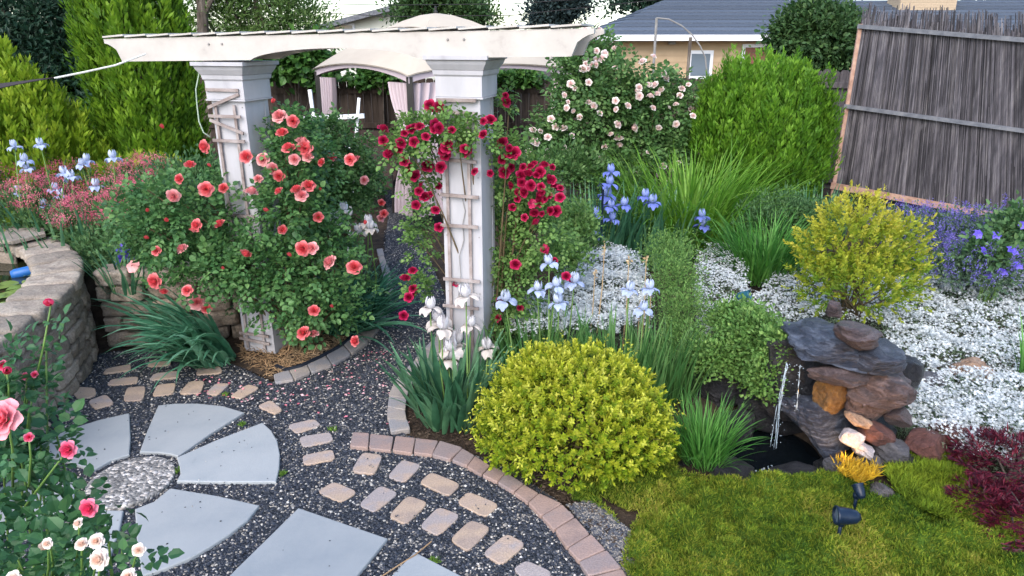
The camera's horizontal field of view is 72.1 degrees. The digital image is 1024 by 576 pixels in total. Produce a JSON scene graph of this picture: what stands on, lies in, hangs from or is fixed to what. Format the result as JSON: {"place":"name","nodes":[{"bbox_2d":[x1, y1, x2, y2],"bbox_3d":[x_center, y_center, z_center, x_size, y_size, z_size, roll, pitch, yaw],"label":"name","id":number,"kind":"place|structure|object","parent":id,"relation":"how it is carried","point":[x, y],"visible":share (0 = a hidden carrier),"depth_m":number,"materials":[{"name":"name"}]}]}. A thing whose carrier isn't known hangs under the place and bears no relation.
{"place":"outdoors","nodes":[
{"label":"outdoors","id":0,"kind":"place"},
{"bbox_2d":[0,189,605,575],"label":"gravel path","id":1,"kind":"structure","parent":0,"point":[393,219],"depth_m":4.33,"materials":[{"name":"gravel"}]},
{"bbox_2d":[35,414,130,471],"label":"stepping slab","id":2,"kind":"structure","parent":1,"relation":"on","point":[111,436],"depth_m":4.50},
{"bbox_2d":[84,456,175,510],"bbox_3d":[-2.224,1.138,4.109,0.470,0.040,0.510,0,19,0],"label":"stone disc","id":3,"kind":"object","parent":1,"relation":"on","point":[133,482],"visible":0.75,"depth_m":4.09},
{"bbox_2d":[140,404,243,457],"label":"stepping slab","id":4,"kind":"structure","parent":1,"relation":"on","point":[176,430],"depth_m":4.68,"materials":[{"name":"stone"}]},
{"bbox_2d":[135,489,259,575],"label":"stepping slab","id":5,"kind":"structure","parent":1,"relation":"on","point":[192,530],"depth_m":3.75,"materials":[{"name":"stone"}]},
{"bbox_2d":[177,423,279,484],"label":"stepping slab","id":6,"kind":"structure","parent":1,"relation":"on","point":[245,463],"depth_m":4.30,"materials":[{"name":"stone"}]},
{"bbox_2d":[230,508,387,575],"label":"stepping slab","id":7,"kind":"structure","parent":1,"relation":"on","point":[297,542],"depth_m":3.54,"materials":[{"name":"stone"}]},
{"bbox_2d":[353,453,381,475],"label":"cobble","id":8,"kind":"object","parent":1,"relation":"on","point":[361,465],"visible":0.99,"depth_m":4.27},
{"bbox_2d":[392,552,459,575],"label":"stepping slab","id":9,"kind":"structure","parent":1,"relation":"on","point":[417,565],"depth_m":3.42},
{"bbox_2d":[542,505,573,532],"bbox_3d":[0.247,1.246,3.794,0.180,0.040,0.121,-17,25,-39],"label":"edging brick","id":10,"kind":"object","parent":1,"relation":"on","point":[557,517],"visible":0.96,"depth_m":3.78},
{"bbox_2d":[568,535,604,563],"bbox_3d":[0.372,1.328,3.567,0.172,0.040,0.128,-11,22,-29],"label":"edging brick","id":11,"kind":"object","parent":1,"relation":"on","point":[586,547],"visible":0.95,"depth_m":3.54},
{"bbox_2d":[580,551,620,575],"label":"edging brick","id":12,"kind":"object","parent":1,"relation":"on","point":[603,562],"visible":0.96,"depth_m":3.44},
{"bbox_2d":[9,0,630,42],"label":"sky","id":13,"kind":"structure","parent":0,"point":[345,9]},
{"bbox_2d":[81,57,1023,575],"bbox_3d":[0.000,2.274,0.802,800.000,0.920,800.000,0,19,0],"label":"ground","id":14,"kind":"structure","parent":0,"point":[627,517],"depth_m":6.13,"materials":[{"name":"soil"}]},
{"bbox_2d":[0,226,45,263],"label":"flagstone ledge","id":15,"kind":"object","parent":14,"relation":"on","point":[27,235],"visible":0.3,"depth_m":6.23,"materials":[{"name":"stone"}]},
{"bbox_2d":[0,167,84,239],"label":"red valerian","id":16,"kind":"object","parent":14,"relation":"on","point":[10,204],"visible":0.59,"depth_m":6.64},
{"bbox_2d":[0,237,98,460],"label":"pond wall","id":17,"kind":"structure","parent":14,"relation":"on","point":[57,275],"depth_m":5.15,"materials":[{"name":"stone"}]},
{"bbox_2d":[0,35,122,242],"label":"golden arborvitae","id":18,"kind":"object","parent":14,"relation":"on","point":[30,112],"visible":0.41,"depth_m":7.15,"materials":[{"name":"green plant"}]},
{"bbox_2d":[0,138,122,268],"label":"pale iris","id":19,"kind":"object","parent":14,"relation":"on","point":[64,172],"visible":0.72,"depth_m":6.54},
{"bbox_2d":[21,156,111,198],"bbox_3d":[-4.512,-0.948,7.298,1.147,0.835,1.032,0,19,0],"label":"red valerian","id":20,"kind":"object","parent":14,"relation":"on","point":[80,172],"visible":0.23,"depth_m":7.08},
{"bbox_2d":[0,298,147,574],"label":"pink rose","id":21,"kind":"object","parent":14,"relation":"on","point":[25,454],"visible":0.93,"depth_m":2.05,"materials":[{"name":"green plant"}]},
{"bbox_2d":[29,177,118,255],"bbox_3d":[-3.981,-0.674,6.666,1.031,0.757,1.046,0,19,0],"label":"red valerian","id":22,"kind":"object","parent":14,"relation":"on","point":[67,219],"visible":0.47,"depth_m":6.42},
{"bbox_2d":[0,0,156,143],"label":"broadleaf tree","id":23,"kind":"object","parent":14,"relation":"on","point":[38,24],"visible":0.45,"depth_m":10.90,"materials":[{"name":"green plant"}]},
{"bbox_2d":[0,494,184,575],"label":"blush rose","id":24,"kind":"object","parent":14,"relation":"on","point":[53,554],"visible":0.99,"depth_m":1.72,"materials":[{"name":"green plant"}]},
{"bbox_2d":[1,137,218,275],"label":"green shrub","id":25,"kind":"object","parent":14,"relation":"on","point":[87,247],"visible":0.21,"depth_m":6.34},
{"bbox_2d":[75,172,145,256],"bbox_3d":[-3.501,-0.658,6.539,0.905,0.794,0.989,-10,22,-25],"label":"red valerian","id":26,"kind":"object","parent":14,"relation":"on","point":[103,198],"visible":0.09,"depth_m":6.28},
{"bbox_2d":[70,241,151,295],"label":"violet iris","id":27,"kind":"object","parent":14,"relation":"on","point":[125,286],"visible":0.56,"depth_m":5.69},
{"bbox_2d":[70,148,183,238],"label":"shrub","id":28,"kind":"object","parent":14,"relation":"on","point":[100,165],"visible":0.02,"depth_m":7.14,"materials":[{"name":"plant"}]},
{"bbox_2d":[88,149,182,199],"bbox_3d":[-3.667,-0.905,7.010,0.918,0.946,1.026,0,19,0],"label":"red valerian","id":29,"kind":"object","parent":14,"relation":"on","point":[128,164],"visible":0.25,"depth_m":6.77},
{"bbox_2d":[58,0,214,169],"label":"tall arborvitae","id":30,"kind":"object","parent":14,"relation":"on","point":[136,108],"visible":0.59,"depth_m":7.61,"materials":[{"name":"green plant"}]},
{"bbox_2d":[90,276,235,391],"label":"strap leaf clump","id":31,"kind":"object","parent":14,"relation":"on","point":[189,340],"visible":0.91,"depth_m":5.38,"materials":[{"name":"plant"}]},
{"bbox_2d":[93,260,290,346],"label":"block wall","id":32,"kind":"structure","parent":14,"relation":"on","point":[223,322],"depth_m":5.85,"materials":[{"name":"stone"}]},
{"bbox_2d":[196,0,213,151],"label":"bare trunk","id":33,"kind":"object","parent":14,"relation":"on","point":[202,17],"visible":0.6,"depth_m":12.08,"materials":[{"name":"brown plant"}]},
{"bbox_2d":[183,0,346,114],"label":"pine tree","id":34,"kind":"object","parent":14,"relation":"on","point":[300,13],"visible":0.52,"depth_m":12.49,"materials":[{"name":"green plant"}]},
{"bbox_2d":[224,330,349,379],"bbox_3d":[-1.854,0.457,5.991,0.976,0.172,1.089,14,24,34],"label":"straw mulch","id":35,"kind":"object","parent":14,"relation":"on","point":[282,350],"visible":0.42,"depth_m":5.74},
{"bbox_2d":[91,98,389,353],"bbox_3d":[-2.103,-0.405,5.409,2.293,2.084,1.271,0,19,0],"label":"coral rose","id":36,"kind":"object","parent":35,"relation":"on","point":[299,320],"visible":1,"depth_m":5.19,"materials":[{"name":"plant"}]},
{"bbox_2d":[193,158,388,246],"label":"green shrub","id":37,"kind":"object","parent":14,"relation":"on","point":[220,182],"visible":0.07,"depth_m":6.47,"materials":[{"name":"green plant"}]},
{"bbox_2d":[255,23,346,116],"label":"vine","id":38,"kind":"object","parent":14,"relation":"on","point":[298,67],"visible":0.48,"depth_m":11.80,"materials":[{"name":"green plant"}]},
{"bbox_2d":[276,102,393,268],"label":"rose bush","id":39,"kind":"object","parent":14,"relation":"on","point":[363,170],"visible":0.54,"depth_m":6.46,"materials":[{"name":"green plant"}]},
{"bbox_2d":[319,483,354,502],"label":"cobble","id":40,"kind":"object","parent":14,"relation":"on","point":[337,492],"visible":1,"depth_m":4.02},
{"bbox_2d":[274,202,418,332],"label":"pale iris","id":41,"kind":"object","parent":14,"relation":"on","point":[370,224],"visible":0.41,"depth_m":6.06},
{"bbox_2d":[102,23,604,381],"bbox_3d":[-1.211,-0.610,5.303,3.670,2.563,0.440,6,20,16],"label":"pergola","id":42,"kind":"object","parent":14,"relation":"on","point":[464,66],"visible":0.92,"depth_m":4.95,"materials":[{"name":"white paint"}]},
{"bbox_2d":[322,257,429,354],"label":"strap leaf clump","id":43,"kind":"object","parent":14,"relation":"on","point":[368,325],"visible":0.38,"depth_m":6.14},
{"bbox_2d":[361,486,395,511],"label":"cobble","id":44,"kind":"object","parent":14,"relation":"on","point":[377,499],"visible":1,"depth_m":3.95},
{"bbox_2d":[361,130,398,212],"bbox_3d":[-2.072,-1.797,10.766,0.636,1.128,0.898,0,19,0],"label":"garden chair","id":45,"kind":"object","parent":14,"relation":"on","point":[376,134],"visible":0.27,"depth_m":10.90,"materials":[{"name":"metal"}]},
{"bbox_2d":[320,6,487,86],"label":"house","id":46,"kind":"structure","parent":14,"relation":"on","point":[363,21],"depth_m":28.99,"materials":[{"name":"beige"}]},
{"bbox_2d":[390,496,425,523],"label":"cobble","id":47,"kind":"object","parent":14,"relation":"on","point":[406,509],"visible":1,"depth_m":3.87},
{"bbox_2d":[369,0,501,27],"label":"broadleaf tree","id":48,"kind":"object","parent":14,"relation":"on","point":[407,8],"visible":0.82,"depth_m":24.70,"materials":[{"name":"green plant"}]},
{"bbox_2d":[25,77,848,180],"bbox_3d":[-1.022,-2.781,12.636,17.045,1.940,0.153,0,19,0],"label":"wood fence","id":49,"kind":"object","parent":14,"relation":"on","point":[528,97],"visible":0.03,"depth_m":12.52,"materials":[{"name":"wood"}]},
{"bbox_2d":[422,508,457,535],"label":"cobble","id":50,"kind":"object","parent":14,"relation":"on","point":[440,520],"visible":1,"depth_m":3.77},
{"bbox_2d":[421,473,458,495],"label":"cobble","id":51,"kind":"object","parent":14,"relation":"on","point":[439,484],"visible":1,"depth_m":4.08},
{"bbox_2d":[312,6,570,227],"bbox_3d":[-1.029,-2.732,10.722,2.960,2.920,2.686,-16,25,-37],"label":"gazebo","id":52,"kind":"object","parent":14,"relation":"on","point":[409,93],"visible":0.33,"depth_m":9.76,"materials":[{"name":"fabric"}]},
{"bbox_2d":[342,68,550,124],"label":"vine","id":53,"kind":"object","parent":14,"relation":"on","point":[525,78],"visible":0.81,"depth_m":12.20,"materials":[{"name":"green plant"}]},
{"bbox_2d":[374,283,524,434],"bbox_3d":[-0.387,0.486,4.692,1.109,0.871,1.038,0,19,0],"label":"white iris","id":54,"kind":"object","parent":14,"relation":"on","point":[454,407],"visible":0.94,"depth_m":4.83,"materials":[{"name":"plant"}]},
{"bbox_2d":[452,521,488,551],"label":"cobble","id":55,"kind":"object","parent":14,"relation":"on","point":[468,536],"visible":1,"depth_m":3.66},
{"bbox_2d":[369,76,583,367],"bbox_3d":[-0.227,-0.387,5.136,1.518,2.221,0.869,-5,20,-14],"label":"crimson climbing rose","id":56,"kind":"object","parent":14,"relation":"on","point":[521,198],"visible":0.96,"depth_m":4.99,"materials":[{"name":"plant"}]},
{"bbox_2d":[458,493,496,516],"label":"cobble","id":57,"kind":"object","parent":14,"relation":"on","point":[468,501],"visible":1,"depth_m":3.91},
{"bbox_2d":[485,535,523,564],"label":"cobble","id":58,"kind":"object","parent":14,"relation":"on","point":[503,550],"visible":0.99,"depth_m":3.56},
{"bbox_2d":[408,359,639,563],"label":"bark litter","id":59,"kind":"object","parent":14,"relation":"on","point":[472,450],"visible":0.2,"depth_m":4.20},
{"bbox_2d":[477,253,606,408],"bbox_3d":[0.253,0.278,5.033,0.954,1.035,1.039,16,25,38],"label":"green iris","id":60,"kind":"object","parent":14,"relation":"on","point":[537,287],"visible":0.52,"depth_m":5.08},
{"bbox_2d":[502,190,606,351],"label":"bush","id":61,"kind":"object","parent":14,"relation":"on","point":[582,217],"visible":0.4,"depth_m":5.97,"materials":[{"name":"green plant"}]},
{"bbox_2d":[511,0,601,74],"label":"broadleaf tree","id":62,"kind":"object","parent":14,"relation":"on","point":[562,17],"visible":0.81,"depth_m":29.18,"materials":[{"name":"green plant"}]},
{"bbox_2d":[459,333,685,493],"bbox_3d":[0.365,0.703,4.260,1.348,0.750,1.189,0,19,0],"label":"golden shrub","id":63,"kind":"object","parent":14,"relation":"on","point":[619,409],"visible":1,"depth_m":4.02,"materials":[{"name":"plant"}]},
{"bbox_2d":[556,518,588,549],"bbox_3d":[0.310,1.290,3.677,0.195,0.040,0.142,-16,25,-38],"label":"edging brick","id":64,"kind":"object","parent":14,"relation":"on","point":[572,532],"visible":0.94,"depth_m":3.66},
{"bbox_2d":[505,241,654,351],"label":"snow in summer","id":65,"kind":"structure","parent":14,"relation":"on","point":[616,274],"depth_m":5.83,"materials":[{"name":"plant"}]},
{"bbox_2d":[522,127,655,207],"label":"green shrub","id":66,"kind":"object","parent":14,"relation":"on","point":[570,163],"visible":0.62,"depth_m":8.64,"materials":[{"name":"green plant"}]},
{"bbox_2d":[565,500,634,575],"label":"grey chippings","id":67,"kind":"object","parent":14,"relation":"on","point":[586,515],"visible":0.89,"depth_m":3.74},
{"bbox_2d":[546,163,675,280],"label":"blue iris","id":68,"kind":"object","parent":14,"relation":"on","point":[620,236],"visible":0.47,"depth_m":7.33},
{"bbox_2d":[517,22,706,199],"bbox_3d":[1.302,-2.087,9.287,2.619,2.672,1.398,0,19,0],"label":"pale climbing rose","id":69,"kind":"object","parent":14,"relation":"on","point":[599,87],"visible":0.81,"depth_m":8.92,"materials":[{"name":"plant"}]},
{"bbox_2d":[588,0,662,19],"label":"broadleaf tree","id":70,"kind":"object","parent":14,"relation":"on","point":[633,7],"visible":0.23,"depth_m":31.02,"materials":[{"name":"green plant"}]},
{"bbox_2d":[570,444,681,525],"bbox_3d":[0.699,1.109,4.070,0.779,0.075,0.801,0,19,0],"label":"moss cushion","id":71,"kind":"object","parent":14,"relation":"on","point":[629,496],"visible":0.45,"depth_m":4.02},
{"bbox_2d":[552,278,703,407],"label":"green iris","id":72,"kind":"object","parent":14,"relation":"on","point":[637,312],"visible":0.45,"depth_m":4.95,"materials":[{"name":"plant"}]},
{"bbox_2d":[596,181,713,271],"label":"blue iris","id":73,"kind":"object","parent":14,"relation":"on","point":[653,205],"visible":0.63,"depth_m":7.46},
{"bbox_2d":[630,313,730,406],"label":"grass tuft","id":74,"kind":"object","parent":14,"relation":"on","point":[681,380],"visible":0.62,"depth_m":4.84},
{"bbox_2d":[574,137,826,259],"bbox_3d":[2.085,-1.118,8.313,3.156,1.284,2.982,-7,21,-20],"label":"daylily clump","id":75,"kind":"object","parent":14,"relation":"on","point":[723,198],"visible":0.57,"depth_m":7.96,"materials":[{"name":"plant"}]},
{"bbox_2d":[644,387,775,472],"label":"grass tuft","id":76,"kind":"object","parent":14,"relation":"on","point":[704,440],"visible":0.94,"depth_m":4.21,"materials":[{"name":"plant"}]},
{"bbox_2d":[691,368,746,406],"bbox_3d":[1.504,0.711,5.073,0.396,0.268,0.335,-4,20,-11],"label":"rock","id":77,"kind":"object","parent":14,"relation":"on","point":[716,390],"visible":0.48,"depth_m":4.94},
{"bbox_2d":[692,242,752,340],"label":"snow in summer","id":78,"kind":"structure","parent":14,"relation":"on","point":[723,276],"depth_m":6.54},
{"bbox_2d":[682,291,794,406],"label":"leafy herb","id":79,"kind":"object","parent":14,"relation":"on","point":[744,354],"visible":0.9,"depth_m":4.78,"materials":[{"name":"plant"}]},
{"bbox_2d":[683,197,837,287],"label":"daylily clump","id":80,"kind":"object","parent":14,"relation":"on","point":[764,256],"visible":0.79,"depth_m":6.92,"materials":[{"name":"green plant"}]},
{"bbox_2d":[678,43,846,202],"bbox_3d":[3.303,-2.038,9.497,2.297,2.425,2.291,0,19,0],"label":"round arborvitae","id":81,"kind":"object","parent":14,"relation":"on","point":[782,113],"visible":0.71,"depth_m":8.78,"materials":[{"name":"green plant"}]},
{"bbox_2d":[735,389,802,435],"bbox_3d":[1.861,0.836,4.832,0.658,0.347,0.223,0,19,0],"label":"rock","id":82,"kind":"object","parent":14,"relation":"on","point":[774,426],"visible":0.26,"depth_m":4.76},
{"bbox_2d":[761,336,823,422],"bbox_3d":[1.887,0.587,4.607,0.457,0.583,0.318,9,21,24],"label":"rock","id":83,"kind":"object","parent":82,"relation":"on","point":[799,382],"visible":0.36,"depth_m":4.49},
{"bbox_2d":[724,181,847,249],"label":"shrub","id":84,"kind":"object","parent":14,"relation":"on","point":[803,204],"visible":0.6,"depth_m":7.51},
{"bbox_2d":[593,0,1023,97],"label":"house","id":85,"kind":"structure","parent":14,"relation":"on","point":[714,27],"depth_m":22.19,"materials":[{"name":"beige"}]},
{"bbox_2d":[689,50,713,78],"bbox_3d":[5.844,-6.941,21.887,0.776,0.847,0.078,0,19,0],"label":"window","id":86,"kind":"structure","parent":85,"relation":"in","point":[697,60],"depth_m":21.84,"materials":[{"name":"white glass"}]},
{"bbox_2d":[748,0,874,72],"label":"bushy tree","id":87,"kind":"object","parent":14,"relation":"on","point":[823,32],"visible":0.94,"depth_m":12.69,"materials":[{"name":"green plant"}]},
{"bbox_2d":[619,466,1023,575],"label":"moss carpet","id":88,"kind":"object","parent":14,"relation":"on","point":[781,526],"visible":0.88,"depth_m":3.57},
{"bbox_2d":[832,505,860,534],"bbox_3d":[1.657,1.206,3.511,0.124,0.268,0.096,0,19,0],"label":"garden spotlight","id":89,"kind":"object","parent":88,"relation":"on","point":[842,517],"visible":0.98,"depth_m":3.45,"materials":[{"name":"metal"}]},
{"bbox_2d":[831,450,885,484],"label":"lit moss","id":90,"kind":"object","parent":88,"relation":"on","point":[860,472],"visible":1,"depth_m":3.96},
{"bbox_2d":[880,449,981,520],"bbox_3d":[2.361,1.045,3.888,0.618,0.127,0.675,0,19,0],"label":"moss cushion","id":91,"kind":"object","parent":88,"relation":"on","point":[921,483],"visible":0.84,"depth_m":3.86,"materials":[{"name":"plant"}]},
{"bbox_2d":[872,438,908,463],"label":"rock","id":92,"kind":"object","parent":91,"relation":"on","point":[898,450],"visible":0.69,"depth_m":4.08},
{"bbox_2d":[857,420,895,445],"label":"rock","id":93,"kind":"object","parent":92,"relation":"on","point":[877,434],"visible":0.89,"depth_m":4.09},
{"bbox_2d":[844,372,916,420],"bbox_3d":[2.184,0.626,4.226,0.411,0.300,0.369,2,20,7],"label":"rock","id":94,"kind":"object","parent":93,"relation":"on","point":[876,397],"visible":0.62,"depth_m":4.10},
{"bbox_2d":[883,406,912,427],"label":"rock","id":95,"kind":"object","parent":93,"relation":"on","point":[901,417],"visible":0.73,"depth_m":4.16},
{"bbox_2d":[778,395,865,457],"bbox_3d":[2.013,0.813,4.424,0.630,0.334,0.426,-13,23,-32],"label":"rock","id":96,"kind":"object","parent":14,"relation":"on","point":[820,427],"visible":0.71,"depth_m":4.23,"materials":[{"name":"stone"}]},
{"bbox_2d":[812,381,846,414],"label":"rock","id":97,"kind":"object","parent":96,"relation":"on","point":[830,399],"visible":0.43,"depth_m":4.21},
{"bbox_2d":[806,364,869,388],"bbox_3d":[1.972,0.512,4.203,0.331,0.114,0.279,-13,24,-33],"label":"rock","id":98,"kind":"object","parent":97,"relation":"on","point":[831,374],"visible":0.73,"depth_m":4.12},
{"bbox_2d":[781,317,866,373],"bbox_3d":[1.973,0.346,4.331,0.549,0.198,0.567,0,19,0],"label":"rock","id":99,"kind":"object","parent":98,"relation":"on","point":[813,339],"visible":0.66,"depth_m":4.22,"materials":[{"name":"stone"}]},
{"bbox_2d":[857,338,906,375],"bbox_3d":[2.161,0.405,4.154,0.294,0.140,0.294,0,19,0],"label":"rock","id":100,"kind":"object","parent":98,"relation":"on","point":[886,356],"visible":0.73,"depth_m":4.07,"materials":[{"name":"stone"}]},
{"bbox_2d":[833,320,882,350],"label":"rock","id":101,"kind":"object","parent":100,"relation":"on","point":[857,335],"visible":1,"depth_m":4.07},
{"bbox_2d":[751,245,894,330],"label":"snow in summer","id":102,"kind":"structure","parent":14,"relation":"on","point":[775,297],"depth_m":6.20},
{"bbox_2d":[814,69,849,187],"bbox_3d":[6.003,-2.063,10.330,0.172,2.120,3.992,-17,26,-40],"label":"wood fence","id":103,"kind":"object","parent":14,"relation":"on","point":[841,81],"visible":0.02,"depth_m":11.08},
{"bbox_2d":[781,179,944,323],"bbox_3d":[2.792,-0.231,5.647,1.206,1.190,1.383,10,22,27],"label":"yellow feathery shrub","id":104,"kind":"object","parent":14,"relation":"on","point":[894,229],"visible":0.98,"depth_m":5.63,"materials":[{"name":"plant"}]},
{"bbox_2d":[902,355,924,388],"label":"rock","id":105,"kind":"object","parent":14,"relation":"on","point":[913,371],"visible":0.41,"depth_m":4.31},
{"bbox_2d":[904,427,946,460],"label":"rock","id":106,"kind":"object","parent":14,"relation":"on","point":[923,442],"visible":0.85,"depth_m":4.10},
{"bbox_2d":[829,1,1023,218],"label":"reed screen","id":107,"kind":"object","parent":14,"relation":"on","point":[934,109],"visible":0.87,"depth_m":9.30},
{"bbox_2d":[839,267,1023,472],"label":"snow in summer","id":108,"kind":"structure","parent":14,"relation":"on","point":[975,346],"depth_m":5.24,"materials":[{"name":"plant"}]},
{"bbox_2d":[868,195,1023,307],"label":"catmint","id":109,"kind":"object","parent":14,"relation":"on","point":[952,227],"visible":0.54,"depth_m":6.47,"materials":[{"name":"purple plant"}]},
{"bbox_2d":[895,374,1023,459],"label":"snow in summer","id":110,"kind":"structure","parent":14,"relation":"on","point":[978,398],"depth_m":4.57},
{"bbox_2d":[942,422,1023,554],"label":"red maple","id":111,"kind":"object","parent":14,"relation":"on","point":[1009,499],"visible":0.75,"depth_m":3.75,"materials":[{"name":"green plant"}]},
{"bbox_2d":[949,190,1023,308],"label":"clematis","id":112,"kind":"object","parent":14,"relation":"on","point":[1009,225],"visible":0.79,"depth_m":6.15,"materials":[{"name":"plant"}]},
{"bbox_2d":[627,218,718,384],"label":"shrub","id":113,"kind":"object","parent":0,"point":[676,272],"visible":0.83,"depth_m":5.54,"materials":[{"name":"plant"}]},
{"bbox_2d":[723,430,820,472],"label":"pool water","id":114,"kind":"structure","parent":0,"point":[779,450],"depth_m":4.62,"materials":[{"name":"black liquid"}]},
{"bbox_2d":[709,456,754,480],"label":"rock","id":115,"kind":"object","parent":114,"relation":"on","point":[744,470],"visible":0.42,"depth_m":4.17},
{"bbox_2d":[720,409,754,444],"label":"rock","id":116,"kind":"object","parent":114,"relation":"in","point":[748,424],"visible":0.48,"depth_m":4.66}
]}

